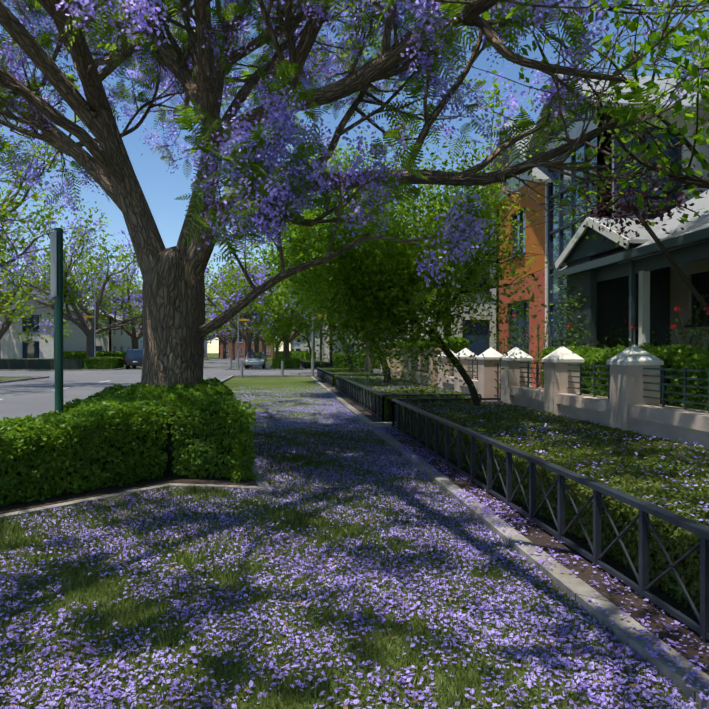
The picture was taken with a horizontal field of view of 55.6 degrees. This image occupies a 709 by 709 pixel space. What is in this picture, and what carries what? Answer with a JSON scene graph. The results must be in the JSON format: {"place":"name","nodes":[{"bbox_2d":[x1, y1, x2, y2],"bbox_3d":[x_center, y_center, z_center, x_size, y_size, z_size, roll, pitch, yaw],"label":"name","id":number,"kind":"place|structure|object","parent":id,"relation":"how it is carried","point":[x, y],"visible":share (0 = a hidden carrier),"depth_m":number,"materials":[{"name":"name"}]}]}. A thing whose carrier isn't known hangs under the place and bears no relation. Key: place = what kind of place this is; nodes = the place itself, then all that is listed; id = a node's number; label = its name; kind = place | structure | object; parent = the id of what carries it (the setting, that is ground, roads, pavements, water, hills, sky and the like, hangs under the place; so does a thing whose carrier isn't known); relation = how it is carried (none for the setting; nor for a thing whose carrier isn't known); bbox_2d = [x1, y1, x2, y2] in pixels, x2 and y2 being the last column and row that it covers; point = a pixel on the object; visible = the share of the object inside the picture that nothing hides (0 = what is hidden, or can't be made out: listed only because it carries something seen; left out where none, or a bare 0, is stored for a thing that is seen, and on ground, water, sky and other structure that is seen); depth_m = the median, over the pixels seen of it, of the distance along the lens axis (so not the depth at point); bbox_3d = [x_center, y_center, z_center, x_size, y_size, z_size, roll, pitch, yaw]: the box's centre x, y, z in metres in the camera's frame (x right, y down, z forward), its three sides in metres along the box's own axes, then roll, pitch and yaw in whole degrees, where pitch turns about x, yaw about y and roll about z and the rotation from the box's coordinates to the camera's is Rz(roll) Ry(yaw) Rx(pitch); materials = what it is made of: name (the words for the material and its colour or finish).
{"place":"outdoors","nodes":[
{"label":"outdoors","id":0,"kind":"place"},
{"bbox_2d":[0,358,380,419],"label":"road","id":1,"kind":"structure","parent":0,"point":[35,397],"depth_m":32.75,"materials":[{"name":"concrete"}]},
{"bbox_2d":[125,349,142,365],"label":"dark suv","id":2,"kind":"object","parent":1,"relation":"on","point":[130,362],"depth_m":58.53,"materials":[{"name":"blue metal"}]},
{"bbox_2d":[0,358,379,382],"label":"kerbs","id":3,"kind":"structure","parent":1,"relation":"on","point":[43,377],"depth_m":41.31,"materials":[{"name":"concrete"}]},
{"bbox_2d":[232,365,269,368],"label":"parking bay","id":4,"kind":"object","parent":1,"relation":"on","point":[259,367],"visible":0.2,"depth_m":65.41,"materials":[{"name":"grey asphalt"}]},
{"bbox_2d":[245,352,264,365],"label":"car","id":5,"kind":"object","parent":4,"relation":"on","point":[252,361],"depth_m":60.90,"materials":[{"name":"silver metal"}]},
{"bbox_2d":[96,323,354,358],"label":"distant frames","id":6,"kind":"structure","parent":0,"point":[204,348],"depth_m":158.34,"materials":[{"name":"white"}]},
{"bbox_2d":[135,323,322,360],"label":"distant houses","id":7,"kind":"structure","parent":0,"point":[242,346],"depth_m":158.40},
{"bbox_2d":[106,311,139,324],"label":"distant dark roofs","id":8,"kind":"structure","parent":7,"relation":"on","point":[123,313],"depth_m":106.90,"materials":[{"name":"grey"}]},
{"bbox_2d":[76,304,311,328],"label":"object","id":9,"kind":"object","parent":7,"relation":"on","point":[111,314],"depth_m":90.19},
{"bbox_2d":[96,315,391,353],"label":"window","id":10,"kind":"structure","parent":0,"point":[98,348],"depth_m":158.45,"materials":[{"name":"blue"}]},
{"bbox_2d":[0,353,698,708],"bbox_3d":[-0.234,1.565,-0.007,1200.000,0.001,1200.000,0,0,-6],"label":"ground","id":11,"kind":"structure","parent":0,"point":[279,383],"depth_m":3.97,"materials":[{"name":"green plant"}]},
{"bbox_2d":[0,249,49,358],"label":"street tree","id":12,"kind":"object","parent":11,"relation":"on","point":[5,327],"visible":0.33,"depth_m":57.70,"materials":[{"name":"brown plant"}]},
{"bbox_2d":[1,358,53,358],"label":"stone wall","id":13,"kind":"structure","parent":11,"relation":"on","point":[27,358],"depth_m":59.38,"materials":[{"name":"stone"}]},
{"bbox_2d":[0,138,74,273],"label":"street tree","id":14,"kind":"object","parent":11,"relation":"on","point":[16,193],"visible":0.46,"depth_m":29.31,"materials":[{"name":"brown plant"}]},
{"bbox_2d":[0,359,81,368],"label":"fence","id":15,"kind":"object","parent":11,"relation":"on","point":[35,363],"visible":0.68,"depth_m":56.96,"materials":[{"name":"grey"}]},
{"bbox_2d":[0,289,92,357],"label":"house","id":16,"kind":"structure","parent":11,"relation":"on","point":[11,345],"depth_m":61.22,"materials":[{"name":"white paint"}]},
{"bbox_2d":[8,287,99,316],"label":"house roofs","id":17,"kind":"structure","parent":16,"relation":"on","point":[46,296],"depth_m":65.81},
{"bbox_2d":[2,237,110,315],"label":"street tree","id":18,"kind":"object","parent":11,"relation":"on","point":[70,275],"visible":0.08,"depth_m":77.89,"materials":[{"name":"brown plant"}]},
{"bbox_2d":[0,196,142,356],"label":"street tree","id":19,"kind":"object","parent":11,"relation":"on","point":[87,328],"visible":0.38,"depth_m":59.15,"materials":[{"name":"brown plant"}]},
{"bbox_2d":[63,351,125,367],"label":"distant hedge","id":20,"kind":"object","parent":11,"relation":"on","point":[74,355],"depth_m":64.64,"materials":[{"name":"green plant"}]},
{"bbox_2d":[84,357,123,368],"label":"hedge block","id":21,"kind":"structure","parent":11,"relation":"on","point":[119,361],"depth_m":56.14,"materials":[{"name":"green plant"}]},
{"bbox_2d":[83,254,142,348],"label":"street tree","id":22,"kind":"object","parent":11,"relation":"on","point":[137,335],"visible":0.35,"depth_m":73.06,"materials":[{"name":"brown plant"}]},
{"bbox_2d":[0,475,258,513],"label":"tree mulch bed","id":23,"kind":"object","parent":11,"relation":"on","point":[247,481],"visible":0.07,"depth_m":7.43,"materials":[{"name":"grey concrete"}]},
{"bbox_2d":[54,228,63,429],"bbox_3d":[-3.564,0.004,8.107,0.110,3.050,0.107,0,0,-6],"label":"parking sign pole","id":24,"kind":"object","parent":23,"relation":"on","point":[58,347],"visible":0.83,"depth_m":8.07,"materials":[{"name":"metal"}]},
{"bbox_2d":[50,230,56,297],"bbox_3d":[-3.613,-1.081,8.067,0.008,0.780,0.320,0,0,-35],"label":"sign","id":25,"kind":"object","parent":24,"relation":"attached to","point":[53,263],"visible":1,"depth_m":8.04,"materials":[{"name":"white metal"}]},
{"bbox_2d":[0,377,259,506],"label":"hedge","id":26,"kind":"object","parent":23,"relation":"on","point":[214,396],"depth_m":7.75,"materials":[{"name":"green plant"}]},
{"bbox_2d":[0,461,271,520],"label":"kerb","id":27,"kind":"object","parent":11,"relation":"on","point":[259,479],"visible":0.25,"depth_m":7.43,"materials":[{"name":"concrete"}]},
{"bbox_2d":[94,270,313,377],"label":"light poles","id":28,"kind":"object","parent":11,"relation":"on","point":[312,367],"visible":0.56,"depth_m":56.48,"materials":[{"name":"grey metal"}]},
{"bbox_2d":[83,315,326,320],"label":"street name blades","id":29,"kind":"object","parent":28,"relation":"attached to","point":[239,319],"visible":0.44,"depth_m":56.48,"materials":[{"name":"orange"}]},
{"bbox_2d":[205,312,237,359],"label":"street tree","id":30,"kind":"object","parent":11,"relation":"on","point":[232,340],"visible":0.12,"depth_m":118.08,"materials":[{"name":"brown plant"}]},
{"bbox_2d":[209,319,234,358],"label":"street tree","id":31,"kind":"object","parent":11,"relation":"on","point":[224,342],"visible":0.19,"depth_m":145.11,"materials":[{"name":"brown plant"}]},
{"bbox_2d":[205,245,282,367],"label":"street tree","id":32,"kind":"object","parent":11,"relation":"on","point":[246,336],"visible":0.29,"depth_m":64.91,"materials":[{"name":"brown plant"}]},
{"bbox_2d":[207,273,282,361],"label":"street tree","id":33,"kind":"object","parent":11,"relation":"on","point":[263,347],"visible":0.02,"depth_m":95.86,"materials":[{"name":"brown plant"}]},
{"bbox_2d":[88,310,402,366],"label":"building","id":34,"kind":"structure","parent":11,"relation":"on","point":[117,340],"depth_m":85.09,"materials":[{"name":"beige paint"}]},
{"bbox_2d":[210,282,280,351],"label":"street tree","id":35,"kind":"object","parent":11,"relation":"on","point":[256,346],"visible":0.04,"depth_m":80.00,"materials":[{"name":"brown plant"}]},
{"bbox_2d":[224,282,322,342],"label":"street tree","id":36,"kind":"object","parent":11,"relation":"on","point":[293,338],"visible":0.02,"depth_m":73.44,"materials":[{"name":"brown plant"}]},
{"bbox_2d":[242,249,310,357],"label":"street tree","id":37,"kind":"object","parent":11,"relation":"on","point":[286,351],"visible":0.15,"depth_m":59.95,"materials":[{"name":"brown plant"}]},
{"bbox_2d":[274,351,291,357],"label":"distant hedge","id":38,"kind":"object","parent":11,"relation":"on","point":[281,353],"depth_m":149.29,"materials":[{"name":"green plant"}]},
{"bbox_2d":[272,358,299,368],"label":"hedge block","id":39,"kind":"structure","parent":11,"relation":"on","point":[288,364],"depth_m":58.41,"materials":[{"name":"green plant"}]},
{"bbox_2d":[272,332,305,357],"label":"street tree","id":40,"kind":"object","parent":11,"relation":"on","point":[276,354],"visible":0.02,"depth_m":130.78,"materials":[{"name":"brown plant"}]},
{"bbox_2d":[292,351,316,360],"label":"distant hedge","id":41,"kind":"object","parent":11,"relation":"on","point":[303,355],"depth_m":78.87,"materials":[{"name":"green plant"}]},
{"bbox_2d":[2,416,661,708],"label":"dry leaves","id":42,"kind":"object","parent":11,"relation":"on","point":[215,702],"visible":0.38,"depth_m":4.19,"materials":[{"name":"plant"}]},
{"bbox_2d":[291,299,373,372],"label":"street tree","id":43,"kind":"object","parent":11,"relation":"on","point":[367,360],"depth_m":47.17,"materials":[{"name":"brown plant"}]},
{"bbox_2d":[21,98,681,357],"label":"house frames","id":44,"kind":"structure","parent":11,"relation":"on","point":[561,191],"depth_m":16.45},
{"bbox_2d":[0,376,708,708],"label":"fallen petals","id":45,"kind":"object","parent":11,"relation":"on","point":[431,675],"visible":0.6,"depth_m":4.12,"materials":[{"name":"purple plant"}]},
{"bbox_2d":[0,0,708,418],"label":"jacaranda","id":46,"kind":"object","parent":11,"relation":"on","point":[178,328],"depth_m":8.83,"materials":[{"name":"brown plant"}]},
{"bbox_2d":[333,353,380,367],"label":"distant hedge","id":47,"kind":"object","parent":11,"relation":"on","point":[335,356],"depth_m":59.08,"materials":[{"name":"green plant"}]},
{"bbox_2d":[381,348,441,386],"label":"limestone wall","id":48,"kind":"structure","parent":11,"relation":"on","point":[419,378],"depth_m":22.19,"materials":[{"name":"beige stone"}]},
{"bbox_2d":[242,92,627,435],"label":"tree leaves","id":49,"kind":"object","parent":11,"relation":"on","point":[369,304],"visible":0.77,"depth_m":11.49,"materials":[{"name":"green plant"}]},
{"bbox_2d":[403,220,495,349],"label":"house walls","id":50,"kind":"structure","parent":11,"relation":"on","point":[486,312],"depth_m":26.23,"materials":[{"name":"beige paint"}]},
{"bbox_2d":[431,86,515,201],"bbox_3d":[8.063,-4.703,31.662,13.122,12.450,12.788,0,0,-6],"label":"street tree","id":51,"kind":"object","parent":11,"relation":"on","point":[491,132],"depth_m":27.24,"materials":[{"name":"brown plant"}]},
{"bbox_2d":[300,367,708,708],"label":"bed kerbs","id":52,"kind":"structure","parent":11,"relation":"on","point":[576,588],"depth_m":4.20,"materials":[{"name":"concrete"}]},
{"bbox_2d":[300,366,708,675],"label":"bed mulch","id":53,"kind":"object","parent":11,"relation":"on","point":[586,574],"depth_m":4.72,"materials":[{"name":"brown soil"}]},
{"bbox_2d":[256,307,311,357],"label":"tree","id":54,"kind":"object","parent":53,"relation":"on","point":[310,350],"visible":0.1,"depth_m":60.72,"materials":[{"name":"brown plant"}]},
{"bbox_2d":[304,361,328,368],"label":"hedge","id":55,"kind":"object","parent":53,"relation":"on","point":[307,363],"depth_m":59.26,"materials":[{"name":"green plant"}]},
{"bbox_2d":[287,272,354,371],"bbox_3d":[-0.156,-2.314,33.761,6.750,7.080,6.424,0,0,-6],"label":"tree","id":56,"kind":"object","parent":53,"relation":"on","point":[349,361],"depth_m":33.16,"materials":[{"name":"brown plant"}]},
{"bbox_2d":[321,368,380,387],"bbox_3d":[-0.412,1.093,33.835,2.166,0.597,11.618,0,0,-6],"label":"hedge","id":57,"kind":"object","parent":53,"relation":"on","point":[336,371],"visible":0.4,"depth_m":33.14,"materials":[{"name":"green plant"}]},
{"bbox_2d":[287,141,442,382],"bbox_3d":[-0.547,-2.915,21.441,5.115,8.402,6.901,0,0,-44],"label":"tree","id":58,"kind":"object","parent":53,"relation":"on","point":[387,376],"visible":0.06,"depth_m":21.15,"materials":[{"name":"brown plant"}]},
{"bbox_2d":[339,376,471,418],"bbox_3d":[1.054,1.155,20.655,2.163,0.593,12.106,0,0,-6],"label":"hedge","id":59,"kind":"object","parent":53,"relation":"on","point":[373,385],"depth_m":17.32,"materials":[{"name":"green plant"}]},
{"bbox_2d":[330,152,573,405],"bbox_3d":[1.651,-1.130,11.778,4.186,4.913,2.921,0,0,25],"label":"tree","id":60,"kind":"object","parent":53,"relation":"on","point":[469,383],"visible":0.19,"depth_m":11.85,"materials":[{"name":"brown plant"}]},
{"bbox_2d":[300,360,708,642],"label":"bed fences","id":61,"kind":"object","parent":53,"relation":"on","point":[645,508],"visible":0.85,"depth_m":5.31,"materials":[{"name":"black metal"}]},
{"bbox_2d":[397,401,708,614],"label":"hedge","id":62,"kind":"object","parent":53,"relation":"on","point":[649,456],"depth_m":5.99,"materials":[{"name":"green plant"}]},
{"bbox_2d":[438,358,708,448],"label":"garden wall","id":63,"kind":"structure","parent":11,"relation":"on","point":[627,406],"depth_m":9.52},
{"bbox_2d":[437,344,663,364],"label":"pillar caps","id":64,"kind":"object","parent":63,"relation":"on","point":[634,354],"visible":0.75,"depth_m":10.83,"materials":[{"name":"white concrete"}]},
{"bbox_2d":[449,359,708,412],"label":"fence railings","id":65,"kind":"object","parent":63,"relation":"attached to","point":[663,384],"depth_m":9.47,"materials":[{"name":"black metal"}]},
{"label":"front yards","id":66,"kind":"structure","parent":11,"relation":"on","visible":0},
{"bbox_2d":[550,265,588,346],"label":"climber leaves","id":67,"kind":"object","parent":66,"relation":"on","point":[565,315],"visible":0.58,"depth_m":12.65,"materials":[{"name":"green plant"}]},
{"bbox_2d":[480,0,708,246],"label":"garden tree","id":68,"kind":"object","parent":66,"relation":"on","point":[652,86],"depth_m":7.91,"materials":[{"name":"green plant"}]},
{"bbox_2d":[492,294,708,387],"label":"rose","id":69,"kind":"object","parent":66,"relation":"on","point":[683,342],"depth_m":11.69,"materials":[{"name":"green plant"}]},
{"bbox_2d":[540,343,708,410],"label":"yard hedge","id":70,"kind":"object","parent":66,"relation":"on","point":[672,356],"visible":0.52,"depth_m":8.65,"materials":[{"name":"green plant"}]},
{"bbox_2d":[559,140,708,311],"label":"tree","id":71,"kind":"object","parent":66,"relation":"on","point":[637,221],"depth_m":9.29,"materials":[{"name":"green plant"}]},
{"bbox_2d":[590,364,703,408],"bbox_3d":[4.963,0.842,3.234,0.370,1.378,18.920,0,0,-6],"label":"yard hedge","id":72,"kind":"object","parent":66,"relation":"on","point":[668,383],"depth_m":8.68,"materials":[{"name":"green plant"}]},
{"bbox_2d":[668,240,708,348],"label":"house walls","id":73,"kind":"structure","parent":66,"relation":"on","point":[680,293],"depth_m":12.67,"materials":[{"name":"beige paint"}]},
{"bbox_2d":[436,73,708,270],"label":"roofs","id":74,"kind":"structure","parent":73,"relation":"on","point":[674,225],"depth_m":13.14,"materials":[{"name":"metal"}]},
{"bbox_3d":[2.496,0.569,24.491,0.270,1.731,9.320,0,0,-6],"label":"yard hedge","id":75,"kind":"object","parent":11,"relation":"on","visible":0},
{"bbox_2d":[393,336,468,353],"bbox_3d":[2.498,0.055,24.491,0.732,1.290,9.785,0,0,-6],"label":"yard hedge","id":76,"kind":"object","parent":75,"relation":"on","point":[460,339],"visible":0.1,"depth_m":19.77,"materials":[{"name":"green plant"}]},
{"bbox_2d":[23,131,675,357],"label":"windows","id":77,"kind":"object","parent":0,"point":[477,348],"visible":0.1,"depth_m":16.63,"materials":[{"name":"glass"}]},
{"bbox_2d":[0,0,708,352],"label":"sky","id":78,"kind":"structure","parent":0,"point":[159,187],"materials":[{"name":"blue"}]},
{"bbox_2d":[417,353,428,372],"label":"fence posts","id":79,"kind":"object","parent":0,"point":[427,363],"visible":0.12,"depth_m":21.05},
{"bbox_2d":[496,106,708,387],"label":"house","id":80,"kind":"structure","parent":0,"point":[576,130],"depth_m":17.16,"materials":[{"name":"red brick"}]},
{"bbox_2d":[496,179,544,283],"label":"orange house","id":81,"kind":"structure","parent":80,"relation":"on","point":[535,234],"depth_m":18.31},
{"bbox_2d":[563,227,669,348],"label":"dark house boards","id":82,"kind":"object","parent":80,"relation":"attached to","point":[603,298],"visible":0.51,"depth_m":12.96,"materials":[{"name":"grey wood"}]},
{"bbox_2d":[553,228,708,345],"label":"house gutter posts","id":83,"kind":"object","parent":80,"relation":"attached to","point":[631,268],"visible":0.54,"depth_m":10.36,"materials":[{"name":"grey metal"}]},
{"bbox_2d":[555,217,708,346],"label":"house frames","id":84,"kind":"structure","parent":80,"relation":"attached to","point":[643,308],"depth_m":10.58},
{"bbox_2d":[696,275,708,320],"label":"house louvre windows","id":85,"kind":"structure","parent":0,"point":[702,285],"depth_m":12.28,"materials":[{"name":"black glass"}]}
]}

